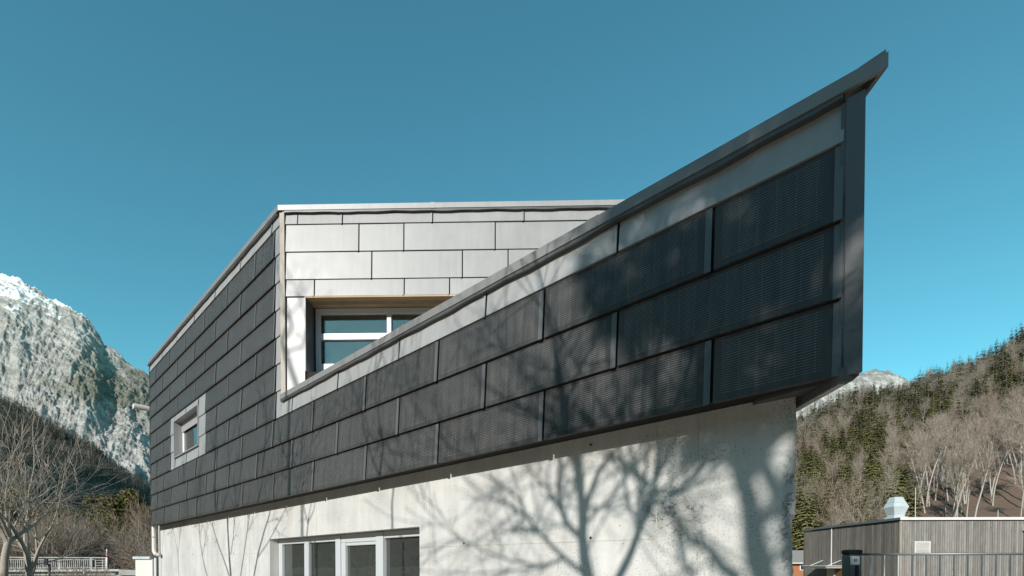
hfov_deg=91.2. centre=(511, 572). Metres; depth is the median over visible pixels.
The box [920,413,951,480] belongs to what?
beech tree
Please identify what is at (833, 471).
beech tree
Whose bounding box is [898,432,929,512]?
beech tree
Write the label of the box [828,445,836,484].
spruce tree
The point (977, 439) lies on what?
beech tree
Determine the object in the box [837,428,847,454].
spruce tree
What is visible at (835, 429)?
spruce tree
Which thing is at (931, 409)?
spruce tree
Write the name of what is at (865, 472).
spruce tree
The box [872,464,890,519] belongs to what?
spruce tree
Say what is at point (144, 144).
sky
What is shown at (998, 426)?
beech tree
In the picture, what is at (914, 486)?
spruce tree
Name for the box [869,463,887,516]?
spruce tree
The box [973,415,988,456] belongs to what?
beech tree
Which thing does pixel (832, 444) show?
spruce tree
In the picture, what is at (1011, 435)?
beech tree
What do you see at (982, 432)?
beech tree
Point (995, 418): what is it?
beech tree
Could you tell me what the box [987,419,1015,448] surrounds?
beech tree
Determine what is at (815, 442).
beech tree
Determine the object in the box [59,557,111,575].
bare bush
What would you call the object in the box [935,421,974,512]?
beech tree
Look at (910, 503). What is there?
spruce tree
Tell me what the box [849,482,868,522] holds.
spruce tree
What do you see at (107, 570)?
bare bush
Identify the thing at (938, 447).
beech tree
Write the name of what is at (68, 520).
bare tree
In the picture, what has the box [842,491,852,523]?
spruce tree
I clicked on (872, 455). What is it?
spruce tree
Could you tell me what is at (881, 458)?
beech tree
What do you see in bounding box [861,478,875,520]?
spruce tree
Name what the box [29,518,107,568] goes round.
bare bush
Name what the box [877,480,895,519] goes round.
spruce tree
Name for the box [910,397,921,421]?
spruce tree
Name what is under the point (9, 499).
pine tree
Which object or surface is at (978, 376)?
beech tree
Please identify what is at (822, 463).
spruce tree
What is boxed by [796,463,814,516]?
spruce tree
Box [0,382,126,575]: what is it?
bare tree
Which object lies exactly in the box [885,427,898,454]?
beech tree
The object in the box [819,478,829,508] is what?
spruce tree
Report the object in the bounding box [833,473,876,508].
beech tree
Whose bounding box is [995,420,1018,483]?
beech tree
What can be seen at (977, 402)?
beech tree
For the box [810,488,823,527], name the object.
spruce tree
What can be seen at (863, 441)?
spruce tree
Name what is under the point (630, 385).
solar building
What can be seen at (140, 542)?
bare bush
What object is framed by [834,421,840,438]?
spruce tree
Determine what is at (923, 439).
beech tree
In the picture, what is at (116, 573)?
road bridge
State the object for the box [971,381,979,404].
spruce tree
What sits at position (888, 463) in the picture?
spruce tree
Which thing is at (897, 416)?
spruce tree
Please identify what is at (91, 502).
pine tree
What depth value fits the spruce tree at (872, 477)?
131.46 m
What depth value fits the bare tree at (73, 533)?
55.29 m
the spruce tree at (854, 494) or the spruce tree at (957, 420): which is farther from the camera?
the spruce tree at (957, 420)
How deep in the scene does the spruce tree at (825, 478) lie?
127.42 m
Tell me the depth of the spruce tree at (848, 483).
126.96 m
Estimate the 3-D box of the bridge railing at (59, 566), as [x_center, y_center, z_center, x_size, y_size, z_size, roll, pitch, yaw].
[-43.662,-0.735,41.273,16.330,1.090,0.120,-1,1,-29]
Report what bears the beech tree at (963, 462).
on the hillside at (1007, 499)
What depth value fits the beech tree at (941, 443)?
127.58 m
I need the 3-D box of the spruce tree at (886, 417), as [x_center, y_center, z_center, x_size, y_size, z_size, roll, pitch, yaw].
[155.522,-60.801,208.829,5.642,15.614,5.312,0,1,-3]
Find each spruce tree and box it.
[791,478,809,537]
[791,495,803,544]
[792,488,817,549]
[795,453,808,483]
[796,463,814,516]
[797,457,806,487]
[798,437,810,465]
[804,442,814,471]
[807,450,820,487]
[808,456,818,505]
[809,446,820,473]
[809,478,824,527]
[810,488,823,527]
[811,454,831,505]
[813,467,833,508]
[814,422,823,451]
[818,426,828,460]
[818,479,835,526]
[819,451,830,486]
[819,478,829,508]
[820,501,831,526]
[821,425,830,453]
[825,433,841,461]
[827,435,838,464]
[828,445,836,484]
[829,420,840,446]
[830,447,843,487]
[830,461,846,506]
[832,460,849,491]
[832,481,845,513]
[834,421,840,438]
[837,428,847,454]
[838,439,846,468]
[841,473,864,522]
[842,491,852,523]
[843,458,853,502]
[843,474,851,506]
[845,415,856,449]
[845,441,859,479]
[845,442,853,474]
[847,433,855,453]
[848,448,857,488]
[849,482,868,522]
[855,403,869,434]
[856,486,873,521]
[857,427,869,453]
[858,418,873,448]
[858,439,870,486]
[858,463,873,505]
[859,431,868,463]
[860,444,880,489]
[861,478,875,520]
[865,426,875,462]
[867,466,878,502]
[869,440,882,472]
[869,457,878,494]
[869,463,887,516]
[870,402,878,434]
[871,398,881,418]
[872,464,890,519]
[873,420,883,451]
[874,409,885,444]
[877,432,888,462]
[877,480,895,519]
[880,432,889,454]
[881,407,892,435]
[881,455,893,500]
[882,449,900,486]
[887,460,911,512]
[891,472,906,515]
[892,403,906,440]
[895,461,908,495]
[899,428,916,472]
[903,447,925,499]
[903,480,920,516]
[905,406,921,429]
[905,454,931,496]
[906,475,924,516]
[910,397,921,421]
[913,413,920,433]
[926,397,936,418]
[934,386,942,415]
[939,395,954,419]
[941,382,957,414]
[952,398,965,434]
[952,408,962,444]
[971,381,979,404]
[977,376,987,404]
[978,377,991,412]
[1000,382,1011,409]
[1002,358,1015,391]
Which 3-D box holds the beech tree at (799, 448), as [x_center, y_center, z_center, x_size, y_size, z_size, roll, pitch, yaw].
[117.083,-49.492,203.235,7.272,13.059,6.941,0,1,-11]
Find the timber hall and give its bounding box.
[802,517,1023,575]
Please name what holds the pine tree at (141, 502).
on the ground
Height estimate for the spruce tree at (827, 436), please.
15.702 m
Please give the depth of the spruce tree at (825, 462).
159.76 m
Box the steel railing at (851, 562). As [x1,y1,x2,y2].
[841,550,1023,575]
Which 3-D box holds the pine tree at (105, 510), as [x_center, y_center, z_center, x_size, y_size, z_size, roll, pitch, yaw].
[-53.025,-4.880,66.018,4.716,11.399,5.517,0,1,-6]
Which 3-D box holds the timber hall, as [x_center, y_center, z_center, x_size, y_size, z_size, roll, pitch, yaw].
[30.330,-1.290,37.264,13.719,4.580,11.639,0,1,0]
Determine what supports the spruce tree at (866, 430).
on the hillside at (1007, 499)
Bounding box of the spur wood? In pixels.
[0,395,150,523]
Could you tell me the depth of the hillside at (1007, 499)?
132.54 m
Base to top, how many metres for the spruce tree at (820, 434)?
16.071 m
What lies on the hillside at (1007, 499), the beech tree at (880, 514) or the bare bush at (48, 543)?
the beech tree at (880, 514)
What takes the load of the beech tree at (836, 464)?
on the hillside at (1007, 499)
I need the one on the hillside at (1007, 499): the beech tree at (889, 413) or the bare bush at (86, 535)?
the beech tree at (889, 413)
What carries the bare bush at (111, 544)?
on the ground
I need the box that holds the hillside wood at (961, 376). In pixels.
[795,323,1023,497]
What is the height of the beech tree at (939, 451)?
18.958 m
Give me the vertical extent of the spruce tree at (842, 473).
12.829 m
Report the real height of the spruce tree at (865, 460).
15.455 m
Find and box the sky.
[0,0,1023,381]
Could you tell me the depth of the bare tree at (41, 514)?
86.26 m
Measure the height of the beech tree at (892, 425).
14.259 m
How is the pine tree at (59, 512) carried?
on the ground
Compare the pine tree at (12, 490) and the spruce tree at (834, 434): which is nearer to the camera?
the pine tree at (12, 490)
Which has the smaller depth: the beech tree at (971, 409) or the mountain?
the beech tree at (971, 409)
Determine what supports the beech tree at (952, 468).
on the hillside at (1007, 499)
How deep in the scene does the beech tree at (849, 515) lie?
99.15 m
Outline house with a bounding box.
[792,550,803,575]
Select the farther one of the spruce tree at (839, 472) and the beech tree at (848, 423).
the beech tree at (848, 423)
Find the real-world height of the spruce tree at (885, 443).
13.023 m
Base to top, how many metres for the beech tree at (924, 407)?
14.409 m
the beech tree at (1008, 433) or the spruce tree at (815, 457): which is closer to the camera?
the beech tree at (1008, 433)
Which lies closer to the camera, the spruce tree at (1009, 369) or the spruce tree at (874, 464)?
the spruce tree at (874, 464)
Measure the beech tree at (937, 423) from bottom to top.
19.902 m
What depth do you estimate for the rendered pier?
14.25 m
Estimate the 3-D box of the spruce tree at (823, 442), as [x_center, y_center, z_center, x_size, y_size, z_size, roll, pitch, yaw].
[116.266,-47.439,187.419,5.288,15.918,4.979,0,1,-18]
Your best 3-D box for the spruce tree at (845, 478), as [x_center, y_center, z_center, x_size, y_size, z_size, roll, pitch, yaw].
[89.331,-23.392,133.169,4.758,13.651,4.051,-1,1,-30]
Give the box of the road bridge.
[9,569,135,575]
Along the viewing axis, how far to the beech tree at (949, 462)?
119.92 m
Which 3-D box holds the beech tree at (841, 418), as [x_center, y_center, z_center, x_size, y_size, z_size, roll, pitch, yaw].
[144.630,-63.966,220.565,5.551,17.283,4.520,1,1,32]
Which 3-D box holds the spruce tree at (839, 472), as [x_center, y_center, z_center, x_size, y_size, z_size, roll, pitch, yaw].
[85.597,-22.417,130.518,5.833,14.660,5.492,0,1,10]
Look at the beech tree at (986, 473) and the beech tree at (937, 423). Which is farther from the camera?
the beech tree at (937, 423)
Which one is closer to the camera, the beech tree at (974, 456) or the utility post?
the utility post
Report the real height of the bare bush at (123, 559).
6.823 m
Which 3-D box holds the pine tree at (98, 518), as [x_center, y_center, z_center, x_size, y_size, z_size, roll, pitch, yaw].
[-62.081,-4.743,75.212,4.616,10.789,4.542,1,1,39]
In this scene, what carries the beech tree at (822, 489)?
on the hillside at (1007, 499)
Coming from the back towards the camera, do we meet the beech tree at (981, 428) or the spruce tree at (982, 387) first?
the spruce tree at (982, 387)
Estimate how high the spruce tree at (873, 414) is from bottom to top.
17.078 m
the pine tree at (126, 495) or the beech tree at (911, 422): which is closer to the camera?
the pine tree at (126, 495)
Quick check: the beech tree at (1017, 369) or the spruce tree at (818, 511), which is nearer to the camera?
the spruce tree at (818, 511)
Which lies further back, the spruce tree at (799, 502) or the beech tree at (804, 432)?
the beech tree at (804, 432)
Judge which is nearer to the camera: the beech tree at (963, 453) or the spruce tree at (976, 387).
the beech tree at (963, 453)
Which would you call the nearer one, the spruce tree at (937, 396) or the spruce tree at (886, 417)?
the spruce tree at (886, 417)
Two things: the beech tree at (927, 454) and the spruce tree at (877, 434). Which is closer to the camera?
the beech tree at (927, 454)
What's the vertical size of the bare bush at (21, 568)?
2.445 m
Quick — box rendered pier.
[133,557,158,575]
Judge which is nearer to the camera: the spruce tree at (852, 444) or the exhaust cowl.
the exhaust cowl
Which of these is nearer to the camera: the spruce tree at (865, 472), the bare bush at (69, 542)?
the bare bush at (69, 542)
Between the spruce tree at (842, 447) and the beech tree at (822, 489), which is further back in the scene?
the spruce tree at (842, 447)
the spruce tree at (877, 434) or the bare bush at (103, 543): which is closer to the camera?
the bare bush at (103, 543)
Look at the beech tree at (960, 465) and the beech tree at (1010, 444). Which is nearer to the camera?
the beech tree at (960, 465)
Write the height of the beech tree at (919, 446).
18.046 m
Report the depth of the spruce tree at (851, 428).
189.99 m
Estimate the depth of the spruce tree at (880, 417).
202.72 m
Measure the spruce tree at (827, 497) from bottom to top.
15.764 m
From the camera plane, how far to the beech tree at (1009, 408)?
143.00 m
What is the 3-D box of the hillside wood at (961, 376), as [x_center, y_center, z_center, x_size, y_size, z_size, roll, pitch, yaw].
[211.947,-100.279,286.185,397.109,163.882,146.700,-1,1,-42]
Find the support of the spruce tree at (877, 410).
on the hillside at (1007, 499)
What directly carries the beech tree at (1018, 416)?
on the hillside at (1007, 499)
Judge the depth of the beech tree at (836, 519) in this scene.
99.36 m
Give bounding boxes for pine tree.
[0,487,24,525]
[1,483,44,549]
[48,503,64,519]
[73,507,89,520]
[81,493,112,531]
[84,493,129,539]
[87,508,112,537]
[95,498,136,568]
[106,487,150,532]
[111,500,143,540]
[122,490,149,534]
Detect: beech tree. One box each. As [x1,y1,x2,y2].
[795,420,812,447]
[795,435,809,453]
[795,450,809,473]
[795,470,821,506]
[803,465,842,523]
[804,441,819,458]
[806,435,819,451]
[811,429,831,447]
[812,416,839,438]
[814,485,859,524]
[815,454,843,496]
[816,440,824,459]
[821,504,849,525]
[824,453,849,483]
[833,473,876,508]
[836,410,846,430]
[836,451,847,463]
[838,492,875,523]
[841,414,852,430]
[847,479,880,513]
[850,457,868,485]
[854,444,870,478]
[862,496,885,520]
[874,467,900,506]
[876,398,892,420]
[876,446,904,468]
[882,454,899,490]
[884,399,905,422]
[884,417,899,449]
[885,418,900,446]
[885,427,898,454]
[887,411,905,425]
[889,449,908,472]
[893,423,906,443]
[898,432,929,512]
[902,474,938,507]
[903,425,930,476]
[903,432,930,502]
[904,416,920,429]
[907,439,942,512]
[909,428,931,481]
[910,426,940,505]
[911,421,932,475]
[914,426,926,486]
[918,395,934,419]
[918,426,954,506]
[918,436,935,482]
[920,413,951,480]
[921,425,944,489]
[923,411,950,475]
[929,407,961,500]
[929,424,955,481]
[930,445,943,491]
[932,449,953,491]
[933,408,962,435]
[934,450,951,503]
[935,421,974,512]
[939,452,955,498]
[940,448,960,512]
[944,433,978,516]
[944,447,985,516]
[946,446,965,508]
[947,398,966,418]
[947,436,975,503]
[948,389,968,411]
[950,456,974,516]
[951,412,961,440]
[955,407,979,469]
[957,412,974,435]
[959,436,976,503]
[959,462,980,516]
[962,411,987,438]
[963,397,982,419]
[963,421,992,458]
[965,418,992,481]
[967,385,990,416]
[969,427,988,466]
[969,430,1002,516]
[971,364,988,384]
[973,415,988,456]
[975,441,1004,499]
[977,402,1002,443]
[977,411,1000,454]
[980,387,1008,414]
[980,391,1001,413]
[982,374,995,404]
[983,424,1021,500]
[984,432,1021,505]
[985,406,1002,454]
[987,411,1012,463]
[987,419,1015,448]
[994,397,1023,464]
[995,413,1004,448]
[995,414,1021,476]
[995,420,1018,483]
[997,394,1023,457]
[997,428,1023,490]
[1003,378,1023,408]
[1003,393,1023,412]
[1005,382,1023,406]
[1005,393,1023,480]
[1007,455,1023,516]
[1008,410,1023,508]
[1011,359,1023,380]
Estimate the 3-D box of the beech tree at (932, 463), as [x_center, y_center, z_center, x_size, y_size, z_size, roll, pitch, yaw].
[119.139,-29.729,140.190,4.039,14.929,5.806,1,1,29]
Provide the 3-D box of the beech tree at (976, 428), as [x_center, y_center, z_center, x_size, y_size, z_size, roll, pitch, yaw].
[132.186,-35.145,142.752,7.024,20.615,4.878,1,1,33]
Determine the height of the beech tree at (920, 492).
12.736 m
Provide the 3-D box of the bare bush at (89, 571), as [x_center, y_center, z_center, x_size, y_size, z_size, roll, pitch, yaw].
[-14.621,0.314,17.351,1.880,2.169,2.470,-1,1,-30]
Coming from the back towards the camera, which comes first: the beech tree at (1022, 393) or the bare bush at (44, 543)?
the beech tree at (1022, 393)
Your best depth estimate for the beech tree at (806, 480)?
116.00 m
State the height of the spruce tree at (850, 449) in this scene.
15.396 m
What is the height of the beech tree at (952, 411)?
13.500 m
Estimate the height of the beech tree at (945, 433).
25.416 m
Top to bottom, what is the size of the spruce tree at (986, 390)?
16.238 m
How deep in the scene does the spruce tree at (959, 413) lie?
194.13 m
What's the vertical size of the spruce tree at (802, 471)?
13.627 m
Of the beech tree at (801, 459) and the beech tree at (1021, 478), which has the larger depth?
the beech tree at (801, 459)
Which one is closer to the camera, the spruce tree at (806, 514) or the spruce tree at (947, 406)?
the spruce tree at (806, 514)
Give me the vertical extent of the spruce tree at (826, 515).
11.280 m
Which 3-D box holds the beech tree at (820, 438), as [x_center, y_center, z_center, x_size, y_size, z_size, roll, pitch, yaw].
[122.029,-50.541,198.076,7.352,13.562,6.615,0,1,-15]
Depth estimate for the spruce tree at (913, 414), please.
210.23 m
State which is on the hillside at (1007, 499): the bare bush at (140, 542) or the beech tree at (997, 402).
the beech tree at (997, 402)
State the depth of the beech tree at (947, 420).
163.95 m
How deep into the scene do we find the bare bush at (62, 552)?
51.54 m
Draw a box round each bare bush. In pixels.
[0,497,120,568]
[0,510,72,569]
[0,510,81,569]
[0,532,42,569]
[1,514,94,569]
[8,547,61,575]
[17,551,96,575]
[29,494,133,568]
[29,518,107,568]
[32,530,94,568]
[55,553,114,575]
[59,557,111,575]
[63,518,130,568]
[64,561,129,575]
[73,523,158,568]
[88,514,149,569]
[95,510,158,569]
[111,536,158,569]
[129,531,157,556]
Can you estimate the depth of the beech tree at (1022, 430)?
116.67 m
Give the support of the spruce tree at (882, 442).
on the hillside at (1007, 499)
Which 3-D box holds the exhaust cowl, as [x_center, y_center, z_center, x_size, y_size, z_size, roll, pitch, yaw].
[25.171,-4.179,32.873,0.975,1.450,0.975,0,1,1]
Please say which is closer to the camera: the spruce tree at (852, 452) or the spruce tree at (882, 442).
the spruce tree at (852, 452)
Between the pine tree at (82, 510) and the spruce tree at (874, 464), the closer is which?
the pine tree at (82, 510)
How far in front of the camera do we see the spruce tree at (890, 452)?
130.14 m
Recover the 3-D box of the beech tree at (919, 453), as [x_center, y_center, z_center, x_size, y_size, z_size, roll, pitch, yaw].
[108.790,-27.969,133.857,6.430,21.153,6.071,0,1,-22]
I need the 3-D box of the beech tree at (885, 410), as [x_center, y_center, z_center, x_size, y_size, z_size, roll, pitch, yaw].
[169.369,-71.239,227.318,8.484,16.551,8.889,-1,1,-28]
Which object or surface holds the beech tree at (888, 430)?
on the hillside at (1007, 499)
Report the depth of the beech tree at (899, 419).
210.40 m
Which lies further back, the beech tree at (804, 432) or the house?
the beech tree at (804, 432)
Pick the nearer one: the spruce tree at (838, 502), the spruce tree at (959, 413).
the spruce tree at (838, 502)
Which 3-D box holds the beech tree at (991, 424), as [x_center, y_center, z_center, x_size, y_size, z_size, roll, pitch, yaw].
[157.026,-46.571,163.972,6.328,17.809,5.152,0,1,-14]
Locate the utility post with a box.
[44,559,50,575]
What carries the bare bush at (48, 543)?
on the ground
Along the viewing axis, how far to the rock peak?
1534.28 m
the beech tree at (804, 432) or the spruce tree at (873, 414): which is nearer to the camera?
the beech tree at (804, 432)
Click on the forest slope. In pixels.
(55, 443)
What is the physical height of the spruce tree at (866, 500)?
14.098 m
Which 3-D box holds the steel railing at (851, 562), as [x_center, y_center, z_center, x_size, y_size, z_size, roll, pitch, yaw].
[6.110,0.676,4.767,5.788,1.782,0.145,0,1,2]
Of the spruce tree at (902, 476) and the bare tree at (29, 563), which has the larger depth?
the spruce tree at (902, 476)
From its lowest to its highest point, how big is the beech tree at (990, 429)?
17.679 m
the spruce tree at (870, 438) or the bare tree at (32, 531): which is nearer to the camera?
the bare tree at (32, 531)
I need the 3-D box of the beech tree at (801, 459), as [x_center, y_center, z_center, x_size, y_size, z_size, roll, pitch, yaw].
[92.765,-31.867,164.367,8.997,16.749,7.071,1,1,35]
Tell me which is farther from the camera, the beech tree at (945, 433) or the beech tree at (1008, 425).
the beech tree at (1008, 425)
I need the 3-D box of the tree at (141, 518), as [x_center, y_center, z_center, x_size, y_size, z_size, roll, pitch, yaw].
[-42.501,-4.012,56.679,6.595,10.400,6.362,0,1,11]
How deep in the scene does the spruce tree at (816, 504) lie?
118.43 m
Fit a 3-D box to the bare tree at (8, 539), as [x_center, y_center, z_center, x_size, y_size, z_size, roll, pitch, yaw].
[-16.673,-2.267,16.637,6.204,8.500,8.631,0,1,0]
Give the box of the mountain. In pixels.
[0,273,149,486]
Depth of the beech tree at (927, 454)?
136.36 m
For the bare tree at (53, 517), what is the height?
10.100 m
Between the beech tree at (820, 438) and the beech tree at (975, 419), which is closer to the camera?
the beech tree at (975, 419)
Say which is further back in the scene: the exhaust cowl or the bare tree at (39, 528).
the bare tree at (39, 528)
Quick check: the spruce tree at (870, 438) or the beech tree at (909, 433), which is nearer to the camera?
the beech tree at (909, 433)
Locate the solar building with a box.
[132,49,888,575]
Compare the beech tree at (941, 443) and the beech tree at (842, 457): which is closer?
the beech tree at (941, 443)
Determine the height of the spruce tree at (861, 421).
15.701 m
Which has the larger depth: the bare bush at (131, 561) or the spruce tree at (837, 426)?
the spruce tree at (837, 426)
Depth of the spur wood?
711.65 m
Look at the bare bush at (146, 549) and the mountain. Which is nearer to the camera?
the bare bush at (146, 549)
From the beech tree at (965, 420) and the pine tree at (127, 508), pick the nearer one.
the pine tree at (127, 508)
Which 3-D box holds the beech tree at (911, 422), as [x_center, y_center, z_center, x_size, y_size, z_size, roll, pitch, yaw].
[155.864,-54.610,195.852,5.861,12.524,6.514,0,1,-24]
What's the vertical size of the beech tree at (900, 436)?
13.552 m
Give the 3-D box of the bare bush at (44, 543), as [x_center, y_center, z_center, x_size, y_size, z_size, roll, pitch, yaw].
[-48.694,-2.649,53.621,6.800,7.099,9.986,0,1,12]
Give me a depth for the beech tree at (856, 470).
135.16 m
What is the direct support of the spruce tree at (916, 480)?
on the hillside at (1007, 499)
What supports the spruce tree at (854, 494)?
on the hillside at (1007, 499)
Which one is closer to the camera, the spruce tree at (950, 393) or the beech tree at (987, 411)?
the beech tree at (987, 411)
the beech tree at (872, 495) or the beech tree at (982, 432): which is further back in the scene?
the beech tree at (982, 432)
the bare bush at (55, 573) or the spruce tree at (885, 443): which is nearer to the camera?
the bare bush at (55, 573)
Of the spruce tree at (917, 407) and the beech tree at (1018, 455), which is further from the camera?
the spruce tree at (917, 407)
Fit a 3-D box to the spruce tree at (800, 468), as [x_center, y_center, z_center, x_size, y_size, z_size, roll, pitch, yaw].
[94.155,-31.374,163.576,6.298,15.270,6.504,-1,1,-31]
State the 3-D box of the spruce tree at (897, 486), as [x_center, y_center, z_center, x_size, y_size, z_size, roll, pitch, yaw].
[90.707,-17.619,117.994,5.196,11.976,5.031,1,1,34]
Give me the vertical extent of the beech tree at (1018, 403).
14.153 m
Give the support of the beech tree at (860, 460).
on the hillside at (1007, 499)
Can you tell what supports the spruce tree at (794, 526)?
on the hillside at (1007, 499)
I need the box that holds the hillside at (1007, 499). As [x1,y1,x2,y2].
[791,347,1023,549]
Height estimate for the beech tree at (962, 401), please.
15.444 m
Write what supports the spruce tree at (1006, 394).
on the hillside at (1007, 499)
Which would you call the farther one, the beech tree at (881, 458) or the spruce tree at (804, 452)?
the spruce tree at (804, 452)
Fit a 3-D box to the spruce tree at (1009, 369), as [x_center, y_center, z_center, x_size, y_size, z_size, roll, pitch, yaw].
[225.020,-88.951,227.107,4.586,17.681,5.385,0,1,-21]
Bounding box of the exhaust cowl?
[883,497,908,518]
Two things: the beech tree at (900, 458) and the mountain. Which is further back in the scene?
the mountain
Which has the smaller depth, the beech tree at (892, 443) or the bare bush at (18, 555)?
the bare bush at (18, 555)
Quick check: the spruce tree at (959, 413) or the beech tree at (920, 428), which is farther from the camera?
the spruce tree at (959, 413)
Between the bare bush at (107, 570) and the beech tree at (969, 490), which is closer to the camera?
the bare bush at (107, 570)
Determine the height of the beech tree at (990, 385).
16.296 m
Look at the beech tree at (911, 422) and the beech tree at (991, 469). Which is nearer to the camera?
the beech tree at (991, 469)
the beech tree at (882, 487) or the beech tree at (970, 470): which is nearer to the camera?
the beech tree at (882, 487)
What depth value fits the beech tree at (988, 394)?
200.25 m
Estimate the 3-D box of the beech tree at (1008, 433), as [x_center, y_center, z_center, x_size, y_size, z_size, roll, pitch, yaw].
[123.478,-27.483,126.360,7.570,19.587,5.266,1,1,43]
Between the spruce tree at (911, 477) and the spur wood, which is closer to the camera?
the spruce tree at (911, 477)
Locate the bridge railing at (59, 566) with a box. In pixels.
[0,557,105,568]
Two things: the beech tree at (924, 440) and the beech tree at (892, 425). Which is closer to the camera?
the beech tree at (924, 440)
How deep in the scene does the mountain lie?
2707.31 m
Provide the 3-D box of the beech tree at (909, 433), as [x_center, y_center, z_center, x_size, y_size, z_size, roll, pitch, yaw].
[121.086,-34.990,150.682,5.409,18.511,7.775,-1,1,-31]
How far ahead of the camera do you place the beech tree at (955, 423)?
179.24 m
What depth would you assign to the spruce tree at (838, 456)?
155.95 m
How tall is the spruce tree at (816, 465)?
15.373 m
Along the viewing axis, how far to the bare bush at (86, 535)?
53.21 m
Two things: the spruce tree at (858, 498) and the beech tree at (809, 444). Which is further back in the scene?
the beech tree at (809, 444)
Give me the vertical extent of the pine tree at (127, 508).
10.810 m
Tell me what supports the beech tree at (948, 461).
on the hillside at (1007, 499)
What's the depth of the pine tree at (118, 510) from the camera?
67.22 m
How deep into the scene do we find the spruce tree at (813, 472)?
144.74 m
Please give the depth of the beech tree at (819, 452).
181.41 m
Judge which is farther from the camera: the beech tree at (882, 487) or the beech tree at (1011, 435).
the beech tree at (1011, 435)
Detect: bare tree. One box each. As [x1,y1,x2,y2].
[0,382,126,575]
[0,388,130,575]
[11,514,50,546]
[14,510,56,550]
[20,498,54,531]
[24,490,95,556]
[31,501,76,530]
[44,514,95,554]
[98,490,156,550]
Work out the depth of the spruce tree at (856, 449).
156.49 m
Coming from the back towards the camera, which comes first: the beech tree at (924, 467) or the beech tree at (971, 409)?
the beech tree at (971, 409)
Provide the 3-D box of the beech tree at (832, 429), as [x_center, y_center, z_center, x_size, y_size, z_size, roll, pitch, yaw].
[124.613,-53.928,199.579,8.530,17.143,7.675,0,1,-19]
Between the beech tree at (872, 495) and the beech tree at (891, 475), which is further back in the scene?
the beech tree at (891, 475)
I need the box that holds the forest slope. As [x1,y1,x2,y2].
[9,410,112,511]
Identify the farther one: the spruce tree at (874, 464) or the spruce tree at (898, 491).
the spruce tree at (874, 464)
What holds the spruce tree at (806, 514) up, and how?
on the hillside at (1007, 499)
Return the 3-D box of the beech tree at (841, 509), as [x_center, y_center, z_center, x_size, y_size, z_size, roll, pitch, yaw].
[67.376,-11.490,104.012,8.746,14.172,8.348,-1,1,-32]
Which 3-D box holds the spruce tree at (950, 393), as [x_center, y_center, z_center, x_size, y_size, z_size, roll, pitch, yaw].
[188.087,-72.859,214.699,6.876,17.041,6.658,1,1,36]
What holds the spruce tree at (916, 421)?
on the hillside at (1007, 499)
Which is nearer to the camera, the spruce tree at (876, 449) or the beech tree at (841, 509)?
the beech tree at (841, 509)
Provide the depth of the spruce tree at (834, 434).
179.65 m
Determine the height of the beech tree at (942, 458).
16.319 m
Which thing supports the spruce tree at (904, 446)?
on the hillside at (1007, 499)
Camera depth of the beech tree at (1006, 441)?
122.97 m
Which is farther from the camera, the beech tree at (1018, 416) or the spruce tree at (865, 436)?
the spruce tree at (865, 436)
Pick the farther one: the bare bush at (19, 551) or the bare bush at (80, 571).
the bare bush at (19, 551)
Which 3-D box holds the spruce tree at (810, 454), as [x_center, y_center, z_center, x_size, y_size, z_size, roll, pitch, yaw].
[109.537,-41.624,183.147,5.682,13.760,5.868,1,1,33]
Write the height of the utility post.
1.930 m
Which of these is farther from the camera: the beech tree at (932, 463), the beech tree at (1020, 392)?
the beech tree at (1020, 392)
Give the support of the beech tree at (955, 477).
on the hillside at (1007, 499)

